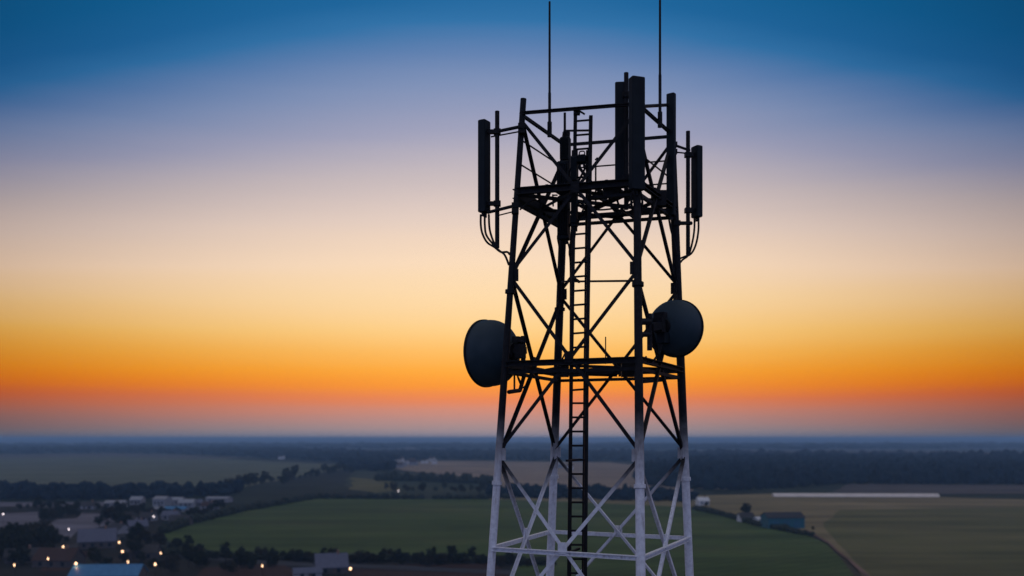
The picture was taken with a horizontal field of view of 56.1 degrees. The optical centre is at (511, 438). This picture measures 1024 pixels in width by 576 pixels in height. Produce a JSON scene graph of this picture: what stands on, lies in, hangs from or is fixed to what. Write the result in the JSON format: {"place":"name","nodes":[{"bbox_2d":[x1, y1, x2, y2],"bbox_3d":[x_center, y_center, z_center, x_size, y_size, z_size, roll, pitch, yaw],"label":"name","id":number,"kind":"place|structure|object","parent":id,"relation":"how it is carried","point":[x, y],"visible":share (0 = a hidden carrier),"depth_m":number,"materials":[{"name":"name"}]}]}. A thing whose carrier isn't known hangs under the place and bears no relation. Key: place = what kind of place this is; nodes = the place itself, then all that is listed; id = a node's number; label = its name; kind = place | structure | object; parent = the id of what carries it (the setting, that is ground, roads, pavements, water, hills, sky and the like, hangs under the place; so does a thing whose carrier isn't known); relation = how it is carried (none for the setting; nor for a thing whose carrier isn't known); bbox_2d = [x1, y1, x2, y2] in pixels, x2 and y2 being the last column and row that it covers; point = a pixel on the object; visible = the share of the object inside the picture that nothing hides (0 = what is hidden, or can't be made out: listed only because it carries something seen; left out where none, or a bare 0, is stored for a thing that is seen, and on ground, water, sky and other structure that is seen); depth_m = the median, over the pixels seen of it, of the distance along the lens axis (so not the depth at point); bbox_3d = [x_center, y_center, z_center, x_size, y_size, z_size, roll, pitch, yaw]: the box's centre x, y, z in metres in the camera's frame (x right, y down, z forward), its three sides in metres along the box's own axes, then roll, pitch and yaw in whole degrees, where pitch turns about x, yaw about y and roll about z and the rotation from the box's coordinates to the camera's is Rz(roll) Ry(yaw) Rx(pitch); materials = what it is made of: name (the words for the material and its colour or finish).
{"place":"outdoors","nodes":[
{"label":"outdoors","id":0,"kind":"place"},
{"bbox_2d":[0,512,39,532],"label":"field","id":1,"kind":"structure","parent":0,"point":[22,518],"depth_m":497.26,"materials":[{"name":"soil"}]},
{"bbox_2d":[0,502,103,506],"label":"field","id":2,"kind":"structure","parent":0,"point":[23,503],"depth_m":612.72,"materials":[{"name":"plant"}]},
{"bbox_2d":[40,551,92,570],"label":"field","id":3,"kind":"structure","parent":0,"point":[55,568],"depth_m":305.71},
{"bbox_2d":[50,513,114,537],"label":"field","id":4,"kind":"structure","parent":0,"point":[80,521],"depth_m":467.71,"materials":[{"name":"soil"}]},
{"bbox_2d":[129,496,145,504],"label":"house","id":5,"kind":"structure","parent":0,"point":[135,500],"depth_m":603.79,"materials":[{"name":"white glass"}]},
{"bbox_2d":[153,496,172,506],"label":"house","id":6,"kind":"structure","parent":0,"point":[159,501],"depth_m":582.83,"materials":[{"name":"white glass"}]},
{"bbox_2d":[0,457,342,486],"bbox_3d":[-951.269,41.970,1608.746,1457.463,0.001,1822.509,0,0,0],"label":"field","id":7,"kind":"structure","parent":0,"point":[111,471],"depth_m":1295.56,"materials":[{"name":"plant"}]},
{"bbox_2d":[164,506,189,511],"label":"house","id":8,"kind":"structure","parent":0,"point":[183,508],"depth_m":549.09,"materials":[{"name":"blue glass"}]},
{"bbox_2d":[177,499,196,507],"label":"house","id":9,"kind":"structure","parent":0,"point":[190,503],"depth_m":582.38,"materials":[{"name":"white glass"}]},
{"bbox_2d":[205,496,232,502],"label":"house","id":10,"kind":"structure","parent":0,"point":[218,498],"depth_m":630.94,"materials":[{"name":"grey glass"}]},
{"bbox_2d":[197,564,292,575],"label":"field","id":11,"kind":"structure","parent":0,"point":[277,570],"depth_m":298.39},
{"bbox_2d":[0,506,511,575],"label":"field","id":12,"kind":"structure","parent":0,"point":[28,569],"depth_m":321.19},
{"bbox_2d":[120,550,511,573],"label":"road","id":13,"kind":"structure","parent":0,"point":[419,568],"depth_m":306.74,"materials":[{"name":"asphalt"}]},
{"bbox_2d":[349,477,400,492],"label":"field","id":14,"kind":"structure","parent":0,"point":[367,485],"depth_m":852.39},
{"bbox_2d":[344,470,486,495],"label":"field","id":15,"kind":"structure","parent":0,"point":[430,491],"depth_m":835.27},
{"bbox_2d":[351,564,508,575],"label":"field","id":16,"kind":"structure","parent":0,"point":[369,572],"depth_m":296.38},
{"bbox_2d":[165,499,853,575],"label":"field","id":17,"kind":"structure","parent":0,"point":[723,546],"depth_m":417.17,"materials":[{"name":"plant"}]},
{"bbox_2d":[0,440,1023,575],"bbox_3d":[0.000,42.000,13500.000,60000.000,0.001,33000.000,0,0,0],"label":"ground","id":18,"kind":"structure","parent":0,"point":[331,483],"depth_m":1745.49,"materials":[{"name":"plant"}]},
{"bbox_2d":[0,532,15,561],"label":"broadleaf tree","id":19,"kind":"object","parent":18,"relation":"on","point":[5,544],"visible":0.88,"depth_m":322.48,"materials":[{"name":"green plant"}]},
{"bbox_2d":[4,522,25,537],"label":"broadleaf tree","id":20,"kind":"object","parent":18,"relation":"on","point":[13,526],"visible":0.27,"depth_m":356.10,"materials":[{"name":"green plant"}]},
{"bbox_2d":[10,531,27,547],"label":"broadleaf tree","id":21,"kind":"object","parent":18,"relation":"on","point":[16,538],"visible":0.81,"depth_m":350.00,"materials":[{"name":"green plant"}]},
{"bbox_2d":[11,545,30,565],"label":"broadleaf tree","id":22,"kind":"object","parent":18,"relation":"on","point":[19,553],"visible":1,"depth_m":312.45,"materials":[{"name":"green plant"}]},
{"bbox_2d":[3,545,38,563],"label":"house","id":23,"kind":"structure","parent":18,"relation":"on","point":[31,553],"depth_m":320.82,"materials":[{"name":"beige brick"}]},
{"bbox_2d":[15,522,32,532],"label":"broadleaf tree","id":24,"kind":"object","parent":18,"relation":"on","point":[27,527],"visible":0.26,"depth_m":360.87,"materials":[{"name":"green plant"}]},
{"bbox_2d":[26,530,44,544],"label":"broadleaf tree","id":25,"kind":"object","parent":18,"relation":"on","point":[32,533],"visible":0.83,"depth_m":347.72,"materials":[{"name":"green plant"}]},
{"bbox_2d":[24,526,53,546],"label":"broadleaf tree","id":26,"kind":"object","parent":18,"relation":"on","point":[44,534],"visible":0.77,"depth_m":349.97,"materials":[{"name":"green plant"}]},
{"bbox_2d":[25,520,53,530],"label":"broadleaf tree","id":27,"kind":"object","parent":18,"relation":"on","point":[39,525],"visible":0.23,"depth_m":381.06,"materials":[{"name":"green plant"}]},
{"bbox_2d":[37,508,50,521],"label":"broadleaf tree","id":28,"kind":"object","parent":18,"relation":"on","point":[45,514],"visible":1,"depth_m":471.23,"materials":[{"name":"green plant"}]},
{"bbox_2d":[46,525,59,542],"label":"broadleaf tree","id":29,"kind":"object","parent":18,"relation":"on","point":[52,533],"visible":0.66,"depth_m":380.35,"materials":[{"name":"green plant"}]},
{"bbox_2d":[30,545,86,567],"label":"house","id":30,"kind":"structure","parent":18,"relation":"on","point":[67,557],"depth_m":310.03,"materials":[{"name":"red tile"}]},
{"bbox_2d":[64,503,74,515],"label":"broadleaf tree","id":31,"kind":"object","parent":18,"relation":"on","point":[69,509],"visible":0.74,"depth_m":512.92,"materials":[{"name":"green plant"}]},
{"bbox_2d":[80,500,98,508],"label":"house","id":32,"kind":"structure","parent":18,"relation":"on","point":[87,505],"depth_m":563.77,"materials":[{"name":"beige brick"}]},
{"bbox_2d":[87,547,103,563],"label":"broadleaf tree","id":33,"kind":"object","parent":18,"relation":"on","point":[93,557],"visible":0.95,"depth_m":308.97,"materials":[{"name":"green plant"}]},
{"bbox_2d":[77,526,117,549],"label":"house","id":34,"kind":"structure","parent":18,"relation":"on","point":[103,538],"depth_m":361.92,"materials":[{"name":"grey stone"}]},
{"bbox_2d":[67,564,148,575],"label":"house","id":35,"kind":"structure","parent":18,"relation":"on","point":[109,570],"depth_m":274.67,"materials":[{"name":"blue"}]},
{"bbox_2d":[100,505,116,520],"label":"broadleaf tree","id":36,"kind":"object","parent":18,"relation":"on","point":[107,512],"visible":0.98,"depth_m":478.00,"materials":[{"name":"green plant"}]},
{"bbox_2d":[0,454,222,458],"bbox_3d":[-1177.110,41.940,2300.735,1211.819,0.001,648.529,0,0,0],"label":"field","id":37,"kind":"structure","parent":18,"relation":"on","point":[110,455],"depth_m":2224.51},
{"bbox_2d":[104,500,127,506],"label":"house","id":38,"kind":"structure","parent":18,"relation":"on","point":[109,502],"depth_m":584.00,"materials":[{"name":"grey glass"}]},
{"bbox_2d":[107,521,128,533],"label":"house","id":39,"kind":"structure","parent":18,"relation":"on","point":[121,527],"depth_m":418.18,"materials":[{"name":"beige brick"}]},
{"bbox_2d":[113,501,128,513],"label":"broadleaf tree","id":40,"kind":"object","parent":18,"relation":"on","point":[123,508],"visible":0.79,"depth_m":487.70,"materials":[{"name":"green plant"}]},
{"bbox_2d":[0,479,244,499],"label":"woodland","id":41,"kind":"object","parent":18,"relation":"on","point":[26,489],"visible":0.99,"depth_m":672.08,"materials":[{"name":"plant"}]},
{"bbox_2d":[125,534,143,559],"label":"broadleaf tree","id":42,"kind":"object","parent":18,"relation":"on","point":[133,546],"visible":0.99,"depth_m":328.52,"materials":[{"name":"green plant"}]},
{"bbox_2d":[127,521,145,535],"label":"broadleaf tree","id":43,"kind":"object","parent":18,"relation":"on","point":[137,528],"visible":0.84,"depth_m":394.15,"materials":[{"name":"green plant"}]},
{"bbox_2d":[127,518,148,529],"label":"house","id":44,"kind":"structure","parent":18,"relation":"on","point":[131,523],"depth_m":433.08,"materials":[{"name":"grey stone"}]},
{"bbox_2d":[128,544,162,558],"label":"house","id":45,"kind":"structure","parent":18,"relation":"on","point":[150,551],"depth_m":331.24,"materials":[{"name":"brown concrete"}]},
{"bbox_2d":[138,529,152,542],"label":"broadleaf tree","id":46,"kind":"object","parent":18,"relation":"on","point":[145,535],"visible":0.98,"depth_m":377.14,"materials":[{"name":"green plant"}]},
{"bbox_2d":[139,510,158,520],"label":"house","id":47,"kind":"structure","parent":18,"relation":"on","point":[147,515],"depth_m":482.65,"materials":[{"name":"beige brick"}]},
{"bbox_2d":[151,532,166,544],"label":"broadleaf tree","id":48,"kind":"object","parent":18,"relation":"on","point":[161,538],"visible":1,"depth_m":372.22,"materials":[{"name":"green plant"}]},
{"bbox_2d":[159,557,179,571],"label":"broadleaf tree","id":49,"kind":"object","parent":18,"relation":"on","point":[170,563],"visible":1,"depth_m":297.38,"materials":[{"name":"green plant"}]},
{"bbox_2d":[160,509,181,520],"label":"house","id":50,"kind":"structure","parent":18,"relation":"on","point":[165,515],"depth_m":491.89,"materials":[{"name":"grey stone"}]},
{"bbox_2d":[168,515,193,524],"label":"house","id":51,"kind":"structure","parent":18,"relation":"on","point":[175,517],"depth_m":461.49,"materials":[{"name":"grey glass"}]},
{"bbox_2d":[180,544,198,566],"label":"broadleaf tree","id":52,"kind":"object","parent":18,"relation":"on","point":[187,555],"visible":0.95,"depth_m":308.56,"materials":[{"name":"green plant"}]},
{"bbox_2d":[191,550,209,567],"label":"broadleaf tree","id":53,"kind":"object","parent":18,"relation":"on","point":[201,558],"visible":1,"depth_m":306.60,"materials":[{"name":"green plant"}]},
{"bbox_2d":[0,444,404,461],"bbox_3d":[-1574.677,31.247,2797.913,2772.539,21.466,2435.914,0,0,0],"label":"woodland","id":54,"kind":"object","parent":18,"relation":"on","point":[322,454],"visible":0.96,"depth_m":2612.70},
{"bbox_2d":[199,500,218,509],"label":"house","id":55,"kind":"structure","parent":18,"relation":"on","point":[203,504],"depth_m":564.79,"materials":[{"name":"grey tile"}]},
{"bbox_2d":[219,542,230,557],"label":"broadleaf tree","id":56,"kind":"object","parent":18,"relation":"on","point":[224,549],"visible":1,"depth_m":329.13,"materials":[{"name":"green plant"}]},
{"bbox_2d":[219,559,237,571],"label":"broadleaf tree","id":57,"kind":"object","parent":18,"relation":"on","point":[230,565],"visible":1,"depth_m":297.06,"materials":[{"name":"green plant"}]},
{"bbox_2d":[157,493,317,532],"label":"hedgerow","id":58,"kind":"object","parent":18,"relation":"on","point":[178,523],"visible":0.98,"depth_m":525.35,"materials":[{"name":"green plant"}]},
{"bbox_2d":[233,546,254,567],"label":"broadleaf tree","id":59,"kind":"object","parent":18,"relation":"on","point":[240,554],"visible":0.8,"depth_m":306.20,"materials":[{"name":"green plant"}]},
{"bbox_2d":[242,554,257,568],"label":"broadleaf tree","id":60,"kind":"object","parent":18,"relation":"on","point":[250,561],"visible":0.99,"depth_m":304.35,"materials":[{"name":"green plant"}]},
{"bbox_2d":[265,551,278,566],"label":"broadleaf tree","id":61,"kind":"object","parent":18,"relation":"on","point":[272,559],"visible":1,"depth_m":308.86,"materials":[{"name":"green plant"}]},
{"bbox_2d":[293,549,303,561],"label":"broadleaf tree","id":62,"kind":"object","parent":18,"relation":"on","point":[298,555],"visible":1,"depth_m":323.15,"materials":[{"name":"green plant"}]},
{"bbox_2d":[292,567,322,575],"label":"annex","id":63,"kind":"object","parent":18,"relation":"on","point":[308,571],"visible":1,"depth_m":285.94,"materials":[{"name":"grey stone"}]},
{"bbox_2d":[314,550,348,573],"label":"house","id":64,"kind":"structure","parent":18,"relation":"on","point":[334,563],"depth_m":295.14,"materials":[{"name":"grey stone"}]},
{"bbox_2d":[161,546,556,564],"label":"hedgerow","id":65,"kind":"object","parent":18,"relation":"on","point":[540,560],"visible":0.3,"depth_m":323.35,"materials":[{"name":"green plant"}]},
{"bbox_2d":[354,550,369,563],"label":"broadleaf tree","id":66,"kind":"object","parent":18,"relation":"on","point":[360,555],"visible":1,"depth_m":319.51,"materials":[{"name":"green plant"}]},
{"bbox_2d":[392,548,404,561],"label":"broadleaf tree","id":67,"kind":"object","parent":18,"relation":"on","point":[398,555],"visible":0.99,"depth_m":321.94,"materials":[{"name":"green plant"}]},
{"bbox_2d":[318,492,509,498],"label":"hedgerow","id":68,"kind":"object","parent":18,"relation":"on","point":[370,495],"visible":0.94,"depth_m":666.09,"materials":[{"name":"green plant"}]},
{"bbox_2d":[425,546,435,557],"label":"broadleaf tree","id":69,"kind":"object","parent":18,"relation":"on","point":[433,551],"visible":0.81,"depth_m":314.95,"materials":[{"name":"green plant"}]},
{"bbox_2d":[373,470,492,483],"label":"hedgerow","id":70,"kind":"object","parent":18,"relation":"on","point":[448,477],"visible":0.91,"depth_m":922.34,"materials":[{"name":"green plant"}]},
{"bbox_2d":[435,552,448,563],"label":"broadleaf tree","id":71,"kind":"object","parent":18,"relation":"on","point":[443,558],"visible":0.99,"depth_m":314.56,"materials":[{"name":"green plant"}]},
{"bbox_2d":[446,545,458,562],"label":"broadleaf tree","id":72,"kind":"object","parent":18,"relation":"on","point":[452,551],"visible":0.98,"depth_m":319.25,"materials":[{"name":"green plant"}]},
{"bbox_2d":[496,554,505,565],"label":"broadleaf tree","id":73,"kind":"object","parent":18,"relation":"on","point":[500,560],"visible":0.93,"depth_m":312.26,"materials":[{"name":"green plant"}]},
{"bbox_2d":[0,441,1023,449],"bbox_3d":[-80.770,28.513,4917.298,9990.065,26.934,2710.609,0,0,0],"label":"woodland","id":74,"kind":"object","parent":18,"relation":"on","point":[720,445],"visible":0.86,"depth_m":4119.98,"materials":[{"name":"plant"}]},
{"bbox_2d":[337,447,701,470],"bbox_3d":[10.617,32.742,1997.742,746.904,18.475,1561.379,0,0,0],"label":"woodland","id":75,"kind":"object","parent":18,"relation":"on","point":[373,462],"visible":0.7,"depth_m":1856.33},
{"bbox_2d":[486,98,693,575],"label":"lattice tower","id":76,"kind":"structure","parent":18,"relation":"on","point":[628,368],"depth_m":13.49,"materials":[{"name":"metal"}]},
{"bbox_2d":[463,319,528,393],"bbox_3d":[-0.123,-1.192,14.074,0.828,1.142,1.007,0,0,31],"label":"microwave dish","id":77,"kind":"object","parent":76,"relation":"attached to","point":[483,348],"visible":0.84,"depth_m":13.82,"materials":[{"name":"metal"}]},
{"bbox_2d":[478,110,524,264],"bbox_3d":[-0.133,-3.536,13.569,0.770,2.234,0.188,0,0,34],"label":"panel antenna","id":78,"kind":"object","parent":76,"relation":"attached to","point":[485,131],"visible":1,"depth_m":13.66,"materials":[{"name":"metal"}]},
{"bbox_2d":[547,1,551,137],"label":"whip antenna","id":79,"kind":"object","parent":76,"relation":"attached to","point":[549,128],"visible":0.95,"depth_m":14.19,"materials":[{"name":"metal"}]},
{"bbox_2d":[557,196,569,244],"bbox_3d":[0.748,-3.188,13.879,0.162,0.750,0.222,0,0,14],"label":"radio unit","id":80,"kind":"object","parent":76,"relation":"attached to","point":[563,227],"visible":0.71,"depth_m":13.80,"materials":[{"name":"metal"}]},
{"bbox_2d":[557,158,570,195],"bbox_3d":[0.748,-3.753,13.829,0.179,0.586,0.242,0,0,14],"label":"radio unit","id":81,"kind":"object","parent":76,"relation":"attached to","point":[566,167],"visible":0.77,"depth_m":13.74,"materials":[{"name":"metal"}]},
{"bbox_2d":[560,133,570,162],"bbox_3d":[0.774,-4.187,13.929,0.140,0.497,0.182,0,0,14],"label":"radio unit","id":82,"kind":"object","parent":76,"relation":"attached to","point":[565,147],"visible":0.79,"depth_m":13.87,"materials":[{"name":"metal"}]},
{"bbox_2d":[571,193,577,231],"bbox_3d":[0.884,-3.255,13.579,0.079,0.646,0.162,0,0,14],"label":"radio unit","id":83,"kind":"object","parent":76,"relation":"attached to","point":[574,209],"visible":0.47,"depth_m":13.52,"materials":[{"name":"metal"}]},
{"bbox_2d":[571,152,577,181],"bbox_3d":[0.887,-3.799,13.579,0.085,0.510,0.162,0,0,14],"label":"radio unit","id":84,"kind":"object","parent":76,"relation":"attached to","point":[574,170],"visible":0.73,"depth_m":13.50,"materials":[{"name":"metal"}]},
{"bbox_2d":[577,151,586,167],"bbox_3d":[0.984,-3.940,13.539,0.124,0.249,0.142,0,0,14],"label":"radio unit","id":85,"kind":"object","parent":76,"relation":"attached to","point":[581,158],"visible":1,"depth_m":13.51,"materials":[{"name":"metal"}]},
{"bbox_2d":[615,72,632,218],"bbox_3d":[1.623,-4.016,13.235,0.167,2.097,0.478,0,0,-42],"label":"panel antenna","id":86,"kind":"object","parent":76,"relation":"attached to","point":[622,140],"visible":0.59,"depth_m":13.31,"materials":[{"name":"metal"}]},
{"bbox_2d":[629,75,644,215],"bbox_3d":[1.672,-3.820,13.011,0.214,2.066,0.478,0,0,0],"label":"panel antenna","id":87,"kind":"object","parent":76,"relation":"attached to","point":[636,133],"visible":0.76,"depth_m":12.80,"materials":[{"name":"metal"}]},
{"bbox_2d":[658,0,661,127],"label":"whip antenna","id":88,"kind":"object","parent":76,"relation":"attached to","point":[659,100],"visible":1,"depth_m":13.73,"materials":[{"name":"metal"}]},
{"bbox_2d":[666,92,677,254],"bbox_3d":[2.411,-3.948,14.352,0.130,2.376,0.216,0,0,37],"label":"panel antenna","id":89,"kind":"object","parent":76,"relation":"attached to","point":[671,147],"visible":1,"depth_m":14.27,"materials":[{"name":"metal"}]},
{"bbox_2d":[642,299,703,363],"bbox_3d":[1.967,-1.488,13.407,1.252,0.985,0.816,0,0,-36],"label":"microwave dish","id":90,"kind":"object","parent":76,"relation":"attached to","point":[676,327],"visible":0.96,"depth_m":13.35,"materials":[{"name":"metal"}]},
{"bbox_2d":[674,131,702,262],"bbox_3d":[2.632,-3.661,14.618,0.616,2.072,0.178,0,0,-33],"label":"panel antenna","id":91,"kind":"object","parent":76,"relation":"attached to","point":[695,209],"visible":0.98,"depth_m":14.67,"materials":[{"name":"metal"}]},
{"bbox_2d":[485,483,698,501],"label":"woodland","id":92,"kind":"object","parent":18,"relation":"on","point":[599,491],"visible":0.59,"depth_m":664.17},
{"bbox_2d":[695,495,709,505],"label":"cottage","id":93,"kind":"structure","parent":18,"relation":"on","point":[700,501],"depth_m":597.88,"materials":[{"name":"beige brick"}]},
{"bbox_2d":[508,448,944,456],"bbox_3d":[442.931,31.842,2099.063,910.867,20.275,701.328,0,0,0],"label":"woodland","id":94,"kind":"object","parent":18,"relation":"on","point":[806,451],"visible":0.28,"depth_m":2102.65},
{"bbox_2d":[736,512,754,521],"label":"shed","id":95,"kind":"structure","parent":18,"relation":"on","point":[739,516],"depth_m":480.95,"materials":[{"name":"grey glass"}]},
{"bbox_2d":[740,502,751,512],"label":"broadleaf tree","id":96,"kind":"object","parent":18,"relation":"on","point":[745,508],"visible":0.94,"depth_m":516.10,"materials":[{"name":"green plant"}]},
{"bbox_2d":[691,505,814,535],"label":"hedgerow","id":97,"kind":"object","parent":18,"relation":"on","point":[778,527],"visible":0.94,"depth_m":465.23,"materials":[{"name":"green plant"}]},
{"bbox_2d":[759,512,805,528],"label":"barn","id":98,"kind":"structure","parent":18,"relation":"on","point":[794,519],"depth_m":445.80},
{"bbox_2d":[632,451,1023,489],"bbox_3d":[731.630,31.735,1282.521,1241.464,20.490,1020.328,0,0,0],"label":"woodland","id":99,"kind":"object","parent":18,"relation":"on","point":[733,471],"visible":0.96,"depth_m":891.57,"materials":[{"name":"plant"}]},
{"bbox_2d":[772,493,939,496],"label":"polytunnel","id":100,"kind":"structure","parent":18,"relation":"on","point":[849,495],"depth_m":685.42,"materials":[{"name":"white plastic"}]},
{"bbox_2d":[928,449,1023,457],"bbox_3d":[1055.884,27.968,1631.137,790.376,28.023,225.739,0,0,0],"label":"woodland","id":101,"kind":"object","parent":18,"relation":"on","point":[992,453],"visible":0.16,"depth_m":1584.76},
{"bbox_2d":[0,0,1023,439],"label":"sky","id":102,"kind":"structure","parent":0,"point":[220,219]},
{"bbox_2d":[395,461,634,479],"bbox_3d":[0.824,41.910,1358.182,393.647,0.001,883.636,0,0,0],"label":"field","id":103,"kind":"structure","parent":0,"point":[539,470],"depth_m":1293.71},
{"bbox_2d":[489,496,694,506],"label":"field","id":104,"kind":"structure","parent":0,"point":[632,502],"depth_m":635.80,"materials":[{"name":"green plant"}]},
{"bbox_2d":[501,478,692,490],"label":"field","id":105,"kind":"structure","parent":0,"point":[611,483],"depth_m":911.68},
{"bbox_2d":[828,542,868,575],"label":"dirt track","id":106,"kind":"structure","parent":0,"point":[858,567],"depth_m":317.24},
{"bbox_2d":[698,494,1023,575],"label":"field","id":107,"kind":"structure","parent":0,"point":[817,512],"depth_m":606.07,"materials":[{"name":"green plant"}]},
{"bbox_2d":[823,507,1023,575],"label":"field","id":108,"kind":"structure","parent":0,"point":[989,541],"depth_m":392.09,"materials":[{"name":"plant"}]},
{"bbox_2d":[833,484,1023,493],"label":"field","id":109,"kind":"structure","parent":0,"point":[936,489],"depth_m":782.85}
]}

